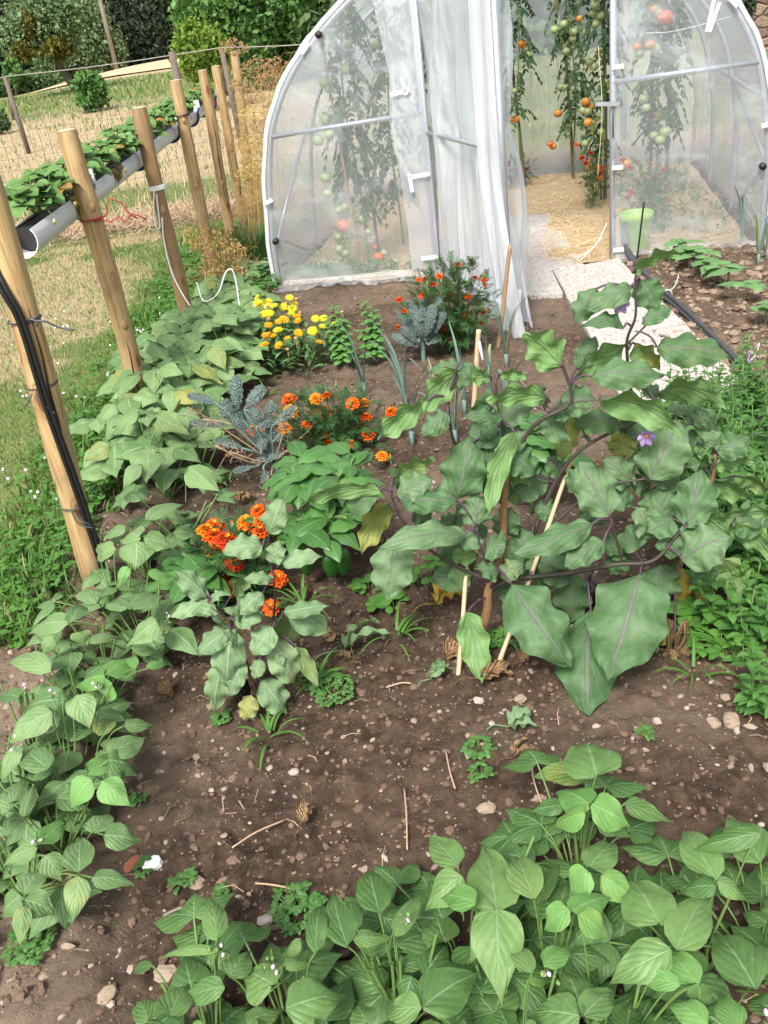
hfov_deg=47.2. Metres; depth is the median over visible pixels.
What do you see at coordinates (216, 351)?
bean plant
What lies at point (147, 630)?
bean plant
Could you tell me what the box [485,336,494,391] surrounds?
leek
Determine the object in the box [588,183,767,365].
soil clods
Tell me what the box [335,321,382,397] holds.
leek
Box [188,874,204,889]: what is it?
stone
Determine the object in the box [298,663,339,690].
purslane
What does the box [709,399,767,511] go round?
mint plant
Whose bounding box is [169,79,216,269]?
wooden post
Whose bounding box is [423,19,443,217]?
tomato cane
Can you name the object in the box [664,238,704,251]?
bean seedling
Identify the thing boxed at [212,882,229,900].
purslane
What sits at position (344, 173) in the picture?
tomato cane
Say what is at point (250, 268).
bean plant
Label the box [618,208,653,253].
bucket
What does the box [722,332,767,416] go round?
mint plant
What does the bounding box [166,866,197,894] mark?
purslane
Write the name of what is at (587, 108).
tomato plant
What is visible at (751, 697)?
mint plant
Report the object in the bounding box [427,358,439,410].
leek
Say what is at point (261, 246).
chive clump
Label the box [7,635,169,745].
bean plant
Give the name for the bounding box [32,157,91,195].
strawberry plant
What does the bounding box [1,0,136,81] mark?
willow tree
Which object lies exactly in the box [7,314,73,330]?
wire tie
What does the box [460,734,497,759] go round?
purslane
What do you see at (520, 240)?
paving slab
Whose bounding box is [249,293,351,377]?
calendula plant
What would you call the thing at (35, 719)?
bean plant
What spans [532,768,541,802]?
dry twig
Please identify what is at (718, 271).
bean seedling
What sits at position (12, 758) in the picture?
bean plant
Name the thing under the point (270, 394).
grass weed
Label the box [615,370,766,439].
paving slab
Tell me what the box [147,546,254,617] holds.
pepper plant
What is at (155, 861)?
stone
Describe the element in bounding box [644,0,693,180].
tomato plant
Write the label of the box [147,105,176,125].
strawberry plant
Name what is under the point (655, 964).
bean plant
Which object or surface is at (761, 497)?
mint plant
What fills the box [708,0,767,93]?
stone wall
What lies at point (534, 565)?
bamboo cane
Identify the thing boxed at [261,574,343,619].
grass weed
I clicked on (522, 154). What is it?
tomato stake
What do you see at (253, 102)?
dry fennel
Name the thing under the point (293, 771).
stone
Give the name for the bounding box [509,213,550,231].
paving slab
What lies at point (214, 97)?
pipe hook
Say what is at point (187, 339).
bean plant
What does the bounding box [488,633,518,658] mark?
grass weed
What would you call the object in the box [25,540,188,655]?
bean plant
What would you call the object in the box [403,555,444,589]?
weed plant
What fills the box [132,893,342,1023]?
bean plant
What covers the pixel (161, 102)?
strawberry plant
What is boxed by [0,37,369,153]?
wire line
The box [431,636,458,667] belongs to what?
fallen leaf
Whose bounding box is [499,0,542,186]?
tomato plant
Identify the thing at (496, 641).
weed plant
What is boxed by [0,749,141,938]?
bean plant
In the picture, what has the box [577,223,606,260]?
tie cord
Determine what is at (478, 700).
stone
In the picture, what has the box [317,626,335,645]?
fallen leaf
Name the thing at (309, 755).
straw bits
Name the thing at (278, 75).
dry fennel
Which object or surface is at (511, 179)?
marigold plant
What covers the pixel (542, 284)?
paving slab
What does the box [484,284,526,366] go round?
leek
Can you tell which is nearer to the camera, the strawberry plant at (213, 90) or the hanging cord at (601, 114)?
the hanging cord at (601, 114)
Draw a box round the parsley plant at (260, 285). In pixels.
[246,272,284,292]
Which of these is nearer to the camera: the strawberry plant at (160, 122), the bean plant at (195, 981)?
the bean plant at (195, 981)
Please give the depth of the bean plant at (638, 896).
1.47 m
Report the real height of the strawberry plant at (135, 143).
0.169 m
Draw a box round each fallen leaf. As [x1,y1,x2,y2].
[156,678,174,703]
[227,488,254,507]
[294,801,314,838]
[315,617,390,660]
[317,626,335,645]
[334,649,360,662]
[413,583,467,612]
[417,659,451,686]
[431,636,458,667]
[454,659,513,683]
[486,706,536,729]
[496,737,536,765]
[512,648,530,667]
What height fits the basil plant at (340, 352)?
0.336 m
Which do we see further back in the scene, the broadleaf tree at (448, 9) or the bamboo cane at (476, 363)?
the broadleaf tree at (448, 9)
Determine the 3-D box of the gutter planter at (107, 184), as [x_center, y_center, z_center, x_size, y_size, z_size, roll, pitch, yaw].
[-1.447,-1.823,4.751,0.155,0.123,1.460,-8,29,0]
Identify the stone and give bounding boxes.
[97,984,118,1005]
[123,855,139,872]
[142,855,162,871]
[153,964,176,982]
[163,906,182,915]
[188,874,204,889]
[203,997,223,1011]
[257,914,272,925]
[288,768,298,775]
[466,335,486,344]
[473,696,483,703]
[476,802,495,813]
[514,694,526,703]
[706,716,721,728]
[722,711,739,729]
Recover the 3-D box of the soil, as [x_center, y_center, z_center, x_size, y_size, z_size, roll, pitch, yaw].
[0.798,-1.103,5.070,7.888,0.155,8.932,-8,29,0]
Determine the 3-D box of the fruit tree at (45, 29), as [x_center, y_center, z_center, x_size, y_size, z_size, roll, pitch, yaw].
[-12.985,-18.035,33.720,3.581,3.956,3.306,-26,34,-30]
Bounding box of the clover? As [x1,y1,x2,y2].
[0,232,221,648]
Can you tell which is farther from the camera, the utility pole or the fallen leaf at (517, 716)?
the utility pole
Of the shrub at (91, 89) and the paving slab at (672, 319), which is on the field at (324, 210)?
the shrub at (91, 89)
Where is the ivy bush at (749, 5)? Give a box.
[718,0,758,95]
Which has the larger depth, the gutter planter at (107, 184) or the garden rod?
the garden rod
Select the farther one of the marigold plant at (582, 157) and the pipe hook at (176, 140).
the marigold plant at (582, 157)
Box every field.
[0,28,764,285]
[32,59,178,92]
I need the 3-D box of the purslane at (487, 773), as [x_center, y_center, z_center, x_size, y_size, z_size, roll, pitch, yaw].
[0.226,0.614,2.080,0.066,0.029,0.055,-8,29,0]
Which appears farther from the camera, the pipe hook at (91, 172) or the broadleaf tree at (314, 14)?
the broadleaf tree at (314, 14)
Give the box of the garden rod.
[636,202,644,258]
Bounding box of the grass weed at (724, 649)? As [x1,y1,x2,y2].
[677,626,758,662]
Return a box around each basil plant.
[322,305,354,365]
[354,301,386,363]
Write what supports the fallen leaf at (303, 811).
on the soil
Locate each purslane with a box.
[0,922,57,966]
[129,791,148,806]
[133,853,155,878]
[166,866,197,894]
[210,708,232,726]
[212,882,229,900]
[267,880,328,937]
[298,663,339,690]
[308,671,354,706]
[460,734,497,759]
[465,760,494,783]
[633,724,654,740]
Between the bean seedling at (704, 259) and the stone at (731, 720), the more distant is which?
the bean seedling at (704, 259)
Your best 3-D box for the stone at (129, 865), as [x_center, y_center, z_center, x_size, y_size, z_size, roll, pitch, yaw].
[-0.571,0.798,1.994,0.033,0.014,0.053,18,38,38]
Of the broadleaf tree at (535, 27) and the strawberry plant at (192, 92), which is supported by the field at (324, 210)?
the broadleaf tree at (535, 27)
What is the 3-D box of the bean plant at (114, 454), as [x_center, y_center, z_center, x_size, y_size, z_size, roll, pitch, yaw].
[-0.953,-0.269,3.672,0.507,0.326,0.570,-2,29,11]
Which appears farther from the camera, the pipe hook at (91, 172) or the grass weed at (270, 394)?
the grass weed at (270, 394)
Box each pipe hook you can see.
[77,169,97,219]
[170,117,179,143]
[190,100,200,126]
[212,91,216,108]
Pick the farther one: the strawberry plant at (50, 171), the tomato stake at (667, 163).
the tomato stake at (667, 163)
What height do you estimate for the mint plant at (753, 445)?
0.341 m
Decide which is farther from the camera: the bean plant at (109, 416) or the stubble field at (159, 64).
the stubble field at (159, 64)
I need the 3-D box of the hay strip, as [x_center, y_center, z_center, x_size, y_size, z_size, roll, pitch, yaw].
[-1.879,-3.530,9.828,12.906,0.316,3.043,-8,29,0]
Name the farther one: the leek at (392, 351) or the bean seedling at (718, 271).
the bean seedling at (718, 271)
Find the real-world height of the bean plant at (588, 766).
0.329 m
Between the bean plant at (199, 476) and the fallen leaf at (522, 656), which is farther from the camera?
the bean plant at (199, 476)
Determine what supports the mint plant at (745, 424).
on the soil
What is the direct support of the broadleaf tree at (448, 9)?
on the field at (324, 210)
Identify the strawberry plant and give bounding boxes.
[5,175,59,223]
[6,165,80,208]
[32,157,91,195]
[56,144,104,174]
[81,142,126,176]
[86,139,118,176]
[95,132,135,162]
[98,127,142,157]
[105,125,135,143]
[116,115,155,138]
[126,109,166,133]
[127,110,167,138]
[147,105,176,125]
[149,105,176,127]
[158,100,192,119]
[160,99,174,120]
[162,95,195,107]
[170,94,193,112]
[183,89,202,101]
[188,87,201,103]
[211,87,216,104]
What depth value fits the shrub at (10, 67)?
44.38 m
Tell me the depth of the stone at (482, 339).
4.81 m
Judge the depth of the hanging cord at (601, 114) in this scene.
5.57 m
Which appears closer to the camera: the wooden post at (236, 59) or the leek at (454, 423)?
the leek at (454, 423)
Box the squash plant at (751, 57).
[750,51,767,80]
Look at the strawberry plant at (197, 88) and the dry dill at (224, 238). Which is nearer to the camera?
the dry dill at (224, 238)
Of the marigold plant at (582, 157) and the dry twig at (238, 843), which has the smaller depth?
the dry twig at (238, 843)
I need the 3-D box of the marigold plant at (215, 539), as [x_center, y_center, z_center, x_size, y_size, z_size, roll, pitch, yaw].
[-0.485,0.123,2.808,0.447,0.457,0.443,-8,29,0]
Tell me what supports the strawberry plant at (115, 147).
in the gutter planter at (107, 184)
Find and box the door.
[412,0,530,337]
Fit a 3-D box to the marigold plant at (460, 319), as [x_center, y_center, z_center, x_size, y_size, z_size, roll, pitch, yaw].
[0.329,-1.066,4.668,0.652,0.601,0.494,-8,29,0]
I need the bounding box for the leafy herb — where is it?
[253,257,287,279]
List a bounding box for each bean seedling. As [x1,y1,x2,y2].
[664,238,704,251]
[675,246,720,268]
[679,245,704,259]
[691,255,718,276]
[700,260,739,284]
[705,265,749,292]
[716,279,765,301]
[748,301,767,326]
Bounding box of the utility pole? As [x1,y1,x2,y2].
[98,0,118,69]
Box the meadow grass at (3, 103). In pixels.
[0,53,762,220]
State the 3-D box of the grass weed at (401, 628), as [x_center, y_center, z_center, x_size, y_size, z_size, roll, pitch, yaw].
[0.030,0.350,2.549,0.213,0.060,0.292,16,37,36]
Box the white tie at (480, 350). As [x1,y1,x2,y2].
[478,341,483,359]
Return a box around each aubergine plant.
[170,496,328,720]
[299,248,731,716]
[619,403,767,644]
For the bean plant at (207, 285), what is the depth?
6.21 m
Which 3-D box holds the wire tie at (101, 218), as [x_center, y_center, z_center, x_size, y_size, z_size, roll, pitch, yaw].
[-1.197,-1.324,3.866,0.296,0.111,0.107,-8,29,0]
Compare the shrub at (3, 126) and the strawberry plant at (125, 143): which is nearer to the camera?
the strawberry plant at (125, 143)
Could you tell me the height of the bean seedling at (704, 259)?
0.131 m
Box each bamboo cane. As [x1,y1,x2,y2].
[456,525,471,674]
[471,329,480,406]
[496,245,511,347]
[497,402,593,659]
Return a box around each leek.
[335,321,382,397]
[370,319,419,399]
[387,348,430,446]
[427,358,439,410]
[435,373,470,443]
[449,322,466,414]
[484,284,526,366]
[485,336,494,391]
[493,358,525,389]
[733,184,749,244]
[743,191,767,264]
[762,205,767,260]
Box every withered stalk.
[663,619,677,660]
[675,619,689,656]
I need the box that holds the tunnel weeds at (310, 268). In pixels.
[286,162,728,279]
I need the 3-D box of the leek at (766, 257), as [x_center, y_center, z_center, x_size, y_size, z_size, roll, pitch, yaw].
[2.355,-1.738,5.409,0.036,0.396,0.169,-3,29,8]
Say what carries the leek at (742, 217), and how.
on the soil
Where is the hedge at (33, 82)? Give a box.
[0,68,64,97]
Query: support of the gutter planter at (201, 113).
hanging from the pipe hook
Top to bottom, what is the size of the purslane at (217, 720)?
0.026 m
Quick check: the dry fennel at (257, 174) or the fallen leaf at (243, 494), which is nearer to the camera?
the fallen leaf at (243, 494)
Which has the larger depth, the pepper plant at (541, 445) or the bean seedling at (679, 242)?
the bean seedling at (679, 242)
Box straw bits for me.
[65,337,767,1007]
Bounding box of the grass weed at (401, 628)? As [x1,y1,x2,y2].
[358,599,438,661]
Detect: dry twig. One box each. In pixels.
[232,819,284,847]
[255,882,295,890]
[386,682,410,687]
[403,788,407,849]
[445,751,455,788]
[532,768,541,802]
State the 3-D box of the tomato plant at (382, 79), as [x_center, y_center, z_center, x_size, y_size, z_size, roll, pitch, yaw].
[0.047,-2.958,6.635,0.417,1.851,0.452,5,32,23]
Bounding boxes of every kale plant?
[182,376,312,491]
[391,295,446,361]
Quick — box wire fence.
[0,0,767,220]
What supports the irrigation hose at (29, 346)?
attached to the wooden post at (14, 270)
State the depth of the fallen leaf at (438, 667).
2.38 m
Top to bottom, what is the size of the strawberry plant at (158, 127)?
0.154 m
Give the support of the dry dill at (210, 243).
on the soil
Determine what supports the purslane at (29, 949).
on the soil
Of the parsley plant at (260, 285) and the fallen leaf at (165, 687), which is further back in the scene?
the parsley plant at (260, 285)
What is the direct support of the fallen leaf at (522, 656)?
on the soil
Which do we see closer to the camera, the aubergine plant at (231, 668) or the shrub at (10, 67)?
the aubergine plant at (231, 668)
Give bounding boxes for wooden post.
[0,174,98,590]
[56,128,144,392]
[132,106,191,312]
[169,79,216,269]
[198,69,236,243]
[211,65,247,228]
[230,51,253,215]
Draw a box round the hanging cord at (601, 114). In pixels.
[597,46,601,178]
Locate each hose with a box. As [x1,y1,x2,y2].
[0,271,114,594]
[620,223,759,368]
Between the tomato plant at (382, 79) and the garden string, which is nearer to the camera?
the garden string
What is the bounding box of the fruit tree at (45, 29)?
[0,0,87,90]
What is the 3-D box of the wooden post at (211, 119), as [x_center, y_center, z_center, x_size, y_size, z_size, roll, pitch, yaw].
[-1.442,-3.005,7.716,0.129,1.574,0.095,-8,29,0]
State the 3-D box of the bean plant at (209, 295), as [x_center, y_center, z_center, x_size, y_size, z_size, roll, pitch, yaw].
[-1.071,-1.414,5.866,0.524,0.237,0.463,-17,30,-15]
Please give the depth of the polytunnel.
5.45 m
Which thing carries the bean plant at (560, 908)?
on the soil
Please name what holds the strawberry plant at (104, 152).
on the gutter planter at (107, 184)
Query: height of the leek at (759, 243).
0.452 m
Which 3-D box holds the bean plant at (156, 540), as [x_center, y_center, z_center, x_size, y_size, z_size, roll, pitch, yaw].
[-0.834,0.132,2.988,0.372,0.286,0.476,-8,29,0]
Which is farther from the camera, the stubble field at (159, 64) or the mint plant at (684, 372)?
the stubble field at (159, 64)
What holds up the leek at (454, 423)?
on the soil
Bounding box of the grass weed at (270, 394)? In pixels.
[252,380,283,397]
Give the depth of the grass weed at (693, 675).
2.28 m
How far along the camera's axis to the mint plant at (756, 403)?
3.56 m
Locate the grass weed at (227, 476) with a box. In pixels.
[218,465,246,483]
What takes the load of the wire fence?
on the field at (324, 210)
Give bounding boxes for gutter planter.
[15,194,81,258]
[70,150,142,201]
[135,125,178,153]
[164,111,196,127]
[189,105,204,117]
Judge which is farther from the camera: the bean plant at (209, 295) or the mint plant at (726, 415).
the bean plant at (209, 295)
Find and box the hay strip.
[15,111,763,257]
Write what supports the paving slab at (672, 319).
on the soil
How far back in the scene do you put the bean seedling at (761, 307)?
4.41 m
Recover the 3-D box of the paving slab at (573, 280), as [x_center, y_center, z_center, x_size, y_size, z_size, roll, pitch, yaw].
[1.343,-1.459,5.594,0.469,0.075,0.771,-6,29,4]
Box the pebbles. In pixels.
[0,228,767,1023]
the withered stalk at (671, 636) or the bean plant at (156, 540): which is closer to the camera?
the withered stalk at (671, 636)
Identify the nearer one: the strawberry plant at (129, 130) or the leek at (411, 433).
the leek at (411, 433)
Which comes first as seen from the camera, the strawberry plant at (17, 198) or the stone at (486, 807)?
the stone at (486, 807)
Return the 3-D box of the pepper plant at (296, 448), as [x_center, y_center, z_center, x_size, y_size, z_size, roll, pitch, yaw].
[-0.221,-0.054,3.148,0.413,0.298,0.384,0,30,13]
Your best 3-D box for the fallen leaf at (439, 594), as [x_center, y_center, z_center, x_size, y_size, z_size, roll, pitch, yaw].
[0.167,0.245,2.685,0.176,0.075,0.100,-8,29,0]
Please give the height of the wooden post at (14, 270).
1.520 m
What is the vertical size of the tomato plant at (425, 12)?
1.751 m
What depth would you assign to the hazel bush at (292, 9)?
26.24 m
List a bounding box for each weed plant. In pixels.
[347,573,380,593]
[365,591,409,613]
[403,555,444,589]
[487,626,517,648]
[668,596,729,646]
[688,628,767,663]
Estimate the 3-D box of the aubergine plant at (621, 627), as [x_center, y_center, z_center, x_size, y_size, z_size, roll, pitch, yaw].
[0.377,-0.101,2.297,1.015,1.082,0.660,4,31,21]
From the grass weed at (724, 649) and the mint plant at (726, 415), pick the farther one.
the mint plant at (726, 415)
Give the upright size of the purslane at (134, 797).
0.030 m
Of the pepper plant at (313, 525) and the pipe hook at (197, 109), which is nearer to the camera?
the pepper plant at (313, 525)
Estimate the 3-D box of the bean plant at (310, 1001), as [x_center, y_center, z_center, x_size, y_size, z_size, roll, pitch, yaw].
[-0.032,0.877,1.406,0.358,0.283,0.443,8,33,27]
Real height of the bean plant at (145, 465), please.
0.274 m
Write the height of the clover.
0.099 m
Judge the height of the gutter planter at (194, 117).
0.112 m
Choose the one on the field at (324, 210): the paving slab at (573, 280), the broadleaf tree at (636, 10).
the broadleaf tree at (636, 10)
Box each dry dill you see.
[182,217,246,290]
[197,211,267,281]
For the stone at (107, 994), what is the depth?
1.70 m
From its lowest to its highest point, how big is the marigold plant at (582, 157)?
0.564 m
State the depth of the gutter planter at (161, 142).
6.12 m
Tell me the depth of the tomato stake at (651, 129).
7.05 m
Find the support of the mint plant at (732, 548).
on the soil
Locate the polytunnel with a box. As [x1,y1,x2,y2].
[261,0,767,337]
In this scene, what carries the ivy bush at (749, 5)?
on the field at (324, 210)
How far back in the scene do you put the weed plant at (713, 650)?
2.31 m
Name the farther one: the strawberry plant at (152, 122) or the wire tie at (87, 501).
the strawberry plant at (152, 122)
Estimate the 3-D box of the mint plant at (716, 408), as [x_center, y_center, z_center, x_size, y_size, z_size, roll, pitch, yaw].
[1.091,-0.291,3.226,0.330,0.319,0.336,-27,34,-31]
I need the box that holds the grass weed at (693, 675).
[653,633,738,694]
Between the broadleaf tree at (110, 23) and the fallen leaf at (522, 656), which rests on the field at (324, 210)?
the broadleaf tree at (110, 23)
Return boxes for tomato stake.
[346,29,379,251]
[510,59,525,187]
[564,37,574,178]
[602,0,606,199]
[648,0,654,201]
[665,4,672,181]
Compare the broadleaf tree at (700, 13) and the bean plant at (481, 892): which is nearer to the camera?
the bean plant at (481, 892)
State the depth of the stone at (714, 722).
2.13 m
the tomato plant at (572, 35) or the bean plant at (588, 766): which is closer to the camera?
the bean plant at (588, 766)
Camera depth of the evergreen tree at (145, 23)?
52.21 m
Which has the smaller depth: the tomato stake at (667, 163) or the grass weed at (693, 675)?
the grass weed at (693, 675)
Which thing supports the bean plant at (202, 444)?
on the soil
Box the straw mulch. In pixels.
[281,164,749,286]
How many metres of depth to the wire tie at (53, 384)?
2.63 m
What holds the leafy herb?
on the soil
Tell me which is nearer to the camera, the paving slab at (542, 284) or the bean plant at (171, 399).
the bean plant at (171, 399)
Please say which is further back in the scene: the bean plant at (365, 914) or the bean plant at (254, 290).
the bean plant at (254, 290)
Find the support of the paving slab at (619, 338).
on the soil
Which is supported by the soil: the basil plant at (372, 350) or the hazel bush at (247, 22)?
the basil plant at (372, 350)
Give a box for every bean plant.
[0,683,108,795]
[0,734,80,852]
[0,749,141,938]
[0,804,134,947]
[2,679,153,847]
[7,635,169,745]
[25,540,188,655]
[28,605,172,700]
[68,392,181,467]
[80,407,214,480]
[80,569,216,663]
[82,510,186,615]
[94,334,198,401]
[110,372,235,452]
[110,443,230,510]
[111,362,230,420]
[120,464,237,550]
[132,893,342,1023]
[136,313,204,362]
[139,427,231,487]
[140,331,233,365]
[143,358,263,410]
[159,299,223,332]
[168,305,232,339]
[177,337,271,386]
[187,904,396,1023]
[188,298,272,331]
[191,272,254,298]
[191,283,240,305]
[195,311,284,368]
[204,307,290,368]
[209,252,268,277]
[210,290,262,318]
[215,282,287,308]
[221,298,291,353]
[279,870,459,1023]
[285,951,443,1023]
[347,835,558,1023]
[418,908,617,1023]
[465,856,671,1023]
[473,743,670,976]
[533,906,746,1023]
[588,827,767,1023]
[649,816,767,1003]
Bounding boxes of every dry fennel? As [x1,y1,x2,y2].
[218,37,278,228]
[226,104,288,244]
[239,51,295,224]
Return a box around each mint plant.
[622,358,739,419]
[663,361,767,450]
[665,388,734,479]
[682,397,767,507]
[683,545,767,665]
[700,358,767,460]
[702,350,764,415]
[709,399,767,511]
[716,387,767,479]
[716,460,767,554]
[718,457,767,596]
[720,608,767,718]
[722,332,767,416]
[725,473,767,584]
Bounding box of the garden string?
[148,184,239,307]
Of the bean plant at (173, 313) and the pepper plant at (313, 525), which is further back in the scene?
the bean plant at (173, 313)
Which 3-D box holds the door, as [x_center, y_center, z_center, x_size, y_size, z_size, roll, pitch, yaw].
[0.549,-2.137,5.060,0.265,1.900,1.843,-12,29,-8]
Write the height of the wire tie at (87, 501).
0.085 m
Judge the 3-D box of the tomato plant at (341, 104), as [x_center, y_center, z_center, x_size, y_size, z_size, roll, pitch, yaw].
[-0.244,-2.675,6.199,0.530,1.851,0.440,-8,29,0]
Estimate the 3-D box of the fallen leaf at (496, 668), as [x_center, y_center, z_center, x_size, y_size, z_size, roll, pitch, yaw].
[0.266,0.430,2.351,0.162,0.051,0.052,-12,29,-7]
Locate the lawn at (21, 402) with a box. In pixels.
[0,213,276,607]
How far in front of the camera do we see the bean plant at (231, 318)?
4.68 m
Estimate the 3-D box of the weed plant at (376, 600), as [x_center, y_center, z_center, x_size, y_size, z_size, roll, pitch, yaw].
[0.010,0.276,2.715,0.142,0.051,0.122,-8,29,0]
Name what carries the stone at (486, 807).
on the soil
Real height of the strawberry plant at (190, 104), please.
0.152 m
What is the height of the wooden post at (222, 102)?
1.574 m
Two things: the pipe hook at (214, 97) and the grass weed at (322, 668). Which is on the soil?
the grass weed at (322, 668)
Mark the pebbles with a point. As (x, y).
(362, 868)
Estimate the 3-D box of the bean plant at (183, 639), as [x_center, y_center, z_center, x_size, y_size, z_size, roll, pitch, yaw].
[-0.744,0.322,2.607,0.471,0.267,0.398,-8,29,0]
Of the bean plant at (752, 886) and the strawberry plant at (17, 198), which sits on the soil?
the bean plant at (752, 886)
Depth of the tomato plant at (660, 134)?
6.79 m
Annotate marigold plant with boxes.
[162,495,291,629]
[243,379,396,466]
[389,249,502,356]
[506,153,538,186]
[567,142,624,206]
[616,154,697,230]
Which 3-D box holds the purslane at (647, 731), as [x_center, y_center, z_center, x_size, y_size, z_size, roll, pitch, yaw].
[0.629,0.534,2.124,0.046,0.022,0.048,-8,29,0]
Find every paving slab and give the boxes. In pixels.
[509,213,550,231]
[510,228,569,250]
[511,245,583,273]
[516,271,562,298]
[553,258,634,298]
[567,291,685,337]
[591,325,729,379]
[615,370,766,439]
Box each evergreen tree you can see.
[0,0,33,75]
[103,0,178,65]
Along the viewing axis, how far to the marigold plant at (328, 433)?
3.73 m
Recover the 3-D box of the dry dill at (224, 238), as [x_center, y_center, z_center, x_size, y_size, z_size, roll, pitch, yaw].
[-1.145,-1.915,6.731,0.496,0.710,0.849,-8,29,0]
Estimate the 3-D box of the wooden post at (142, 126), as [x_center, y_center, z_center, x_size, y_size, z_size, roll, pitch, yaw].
[-1.315,-1.670,5.377,0.099,1.480,0.101,-8,29,0]
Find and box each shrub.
[0,57,23,95]
[0,105,12,133]
[69,67,112,113]
[168,7,232,87]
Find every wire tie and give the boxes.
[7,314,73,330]
[25,378,58,413]
[59,496,92,528]
[80,199,146,222]
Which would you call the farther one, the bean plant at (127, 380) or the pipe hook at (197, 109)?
the pipe hook at (197, 109)
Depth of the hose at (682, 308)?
4.84 m
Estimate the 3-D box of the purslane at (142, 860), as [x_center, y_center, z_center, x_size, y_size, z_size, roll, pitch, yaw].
[-0.538,0.793,1.968,0.051,0.025,0.056,-20,31,-21]
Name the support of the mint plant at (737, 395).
on the soil
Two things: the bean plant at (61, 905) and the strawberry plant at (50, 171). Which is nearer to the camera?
the bean plant at (61, 905)
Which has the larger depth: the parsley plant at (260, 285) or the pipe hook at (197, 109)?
the pipe hook at (197, 109)
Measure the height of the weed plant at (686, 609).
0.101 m
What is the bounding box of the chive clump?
[216,214,285,261]
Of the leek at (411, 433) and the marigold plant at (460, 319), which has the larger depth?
the marigold plant at (460, 319)
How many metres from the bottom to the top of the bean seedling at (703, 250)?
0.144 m
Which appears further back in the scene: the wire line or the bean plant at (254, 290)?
the wire line
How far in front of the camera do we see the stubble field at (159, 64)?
43.50 m
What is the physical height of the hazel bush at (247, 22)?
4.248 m
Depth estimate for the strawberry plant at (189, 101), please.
7.35 m
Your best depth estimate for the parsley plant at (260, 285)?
6.30 m
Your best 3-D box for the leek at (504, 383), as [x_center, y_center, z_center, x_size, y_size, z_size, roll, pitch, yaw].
[0.536,-0.513,3.714,0.028,0.376,0.258,-22,32,-23]
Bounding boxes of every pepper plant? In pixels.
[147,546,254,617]
[244,442,386,578]
[264,440,375,509]
[491,404,591,514]
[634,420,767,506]
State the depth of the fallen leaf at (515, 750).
2.11 m
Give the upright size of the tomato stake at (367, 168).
1.645 m
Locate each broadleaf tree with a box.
[90,0,131,66]
[287,0,412,76]
[366,0,515,70]
[470,0,595,59]
[563,0,694,47]
[665,0,711,32]
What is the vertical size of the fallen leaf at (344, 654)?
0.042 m
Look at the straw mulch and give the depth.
7.14 m
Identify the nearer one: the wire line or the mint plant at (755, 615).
the mint plant at (755, 615)
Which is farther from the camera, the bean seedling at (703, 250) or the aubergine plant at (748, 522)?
the bean seedling at (703, 250)
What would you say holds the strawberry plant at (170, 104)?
in the gutter planter at (194, 117)
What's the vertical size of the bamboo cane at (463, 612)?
0.440 m
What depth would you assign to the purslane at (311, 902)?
1.81 m
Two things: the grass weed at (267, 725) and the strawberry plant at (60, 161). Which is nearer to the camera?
the grass weed at (267, 725)
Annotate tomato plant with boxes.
[312,0,389,261]
[356,0,424,242]
[393,0,459,216]
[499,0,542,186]
[544,0,595,176]
[572,0,630,199]
[622,0,688,198]
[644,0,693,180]
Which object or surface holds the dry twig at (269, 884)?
on the soil
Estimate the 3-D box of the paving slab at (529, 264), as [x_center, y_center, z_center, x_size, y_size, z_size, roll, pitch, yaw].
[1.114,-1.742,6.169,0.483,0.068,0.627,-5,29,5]
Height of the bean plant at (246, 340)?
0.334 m
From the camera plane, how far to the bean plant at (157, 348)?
4.39 m
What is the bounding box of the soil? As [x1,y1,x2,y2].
[0,153,767,1023]
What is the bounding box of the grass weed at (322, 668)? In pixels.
[290,645,356,702]
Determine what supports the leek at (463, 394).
on the soil
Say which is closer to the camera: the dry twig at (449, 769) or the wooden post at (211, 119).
the dry twig at (449, 769)
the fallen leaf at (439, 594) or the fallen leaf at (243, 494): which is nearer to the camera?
the fallen leaf at (439, 594)
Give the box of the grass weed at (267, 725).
[234,709,307,769]
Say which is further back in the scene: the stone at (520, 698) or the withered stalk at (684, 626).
the withered stalk at (684, 626)
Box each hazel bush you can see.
[165,0,283,95]
[256,0,327,81]
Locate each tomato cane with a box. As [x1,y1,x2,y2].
[320,38,360,265]
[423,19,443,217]
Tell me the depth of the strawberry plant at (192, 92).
7.79 m
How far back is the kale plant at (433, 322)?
4.52 m
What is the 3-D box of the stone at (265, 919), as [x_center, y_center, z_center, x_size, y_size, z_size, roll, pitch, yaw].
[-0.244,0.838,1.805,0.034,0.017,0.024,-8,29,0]

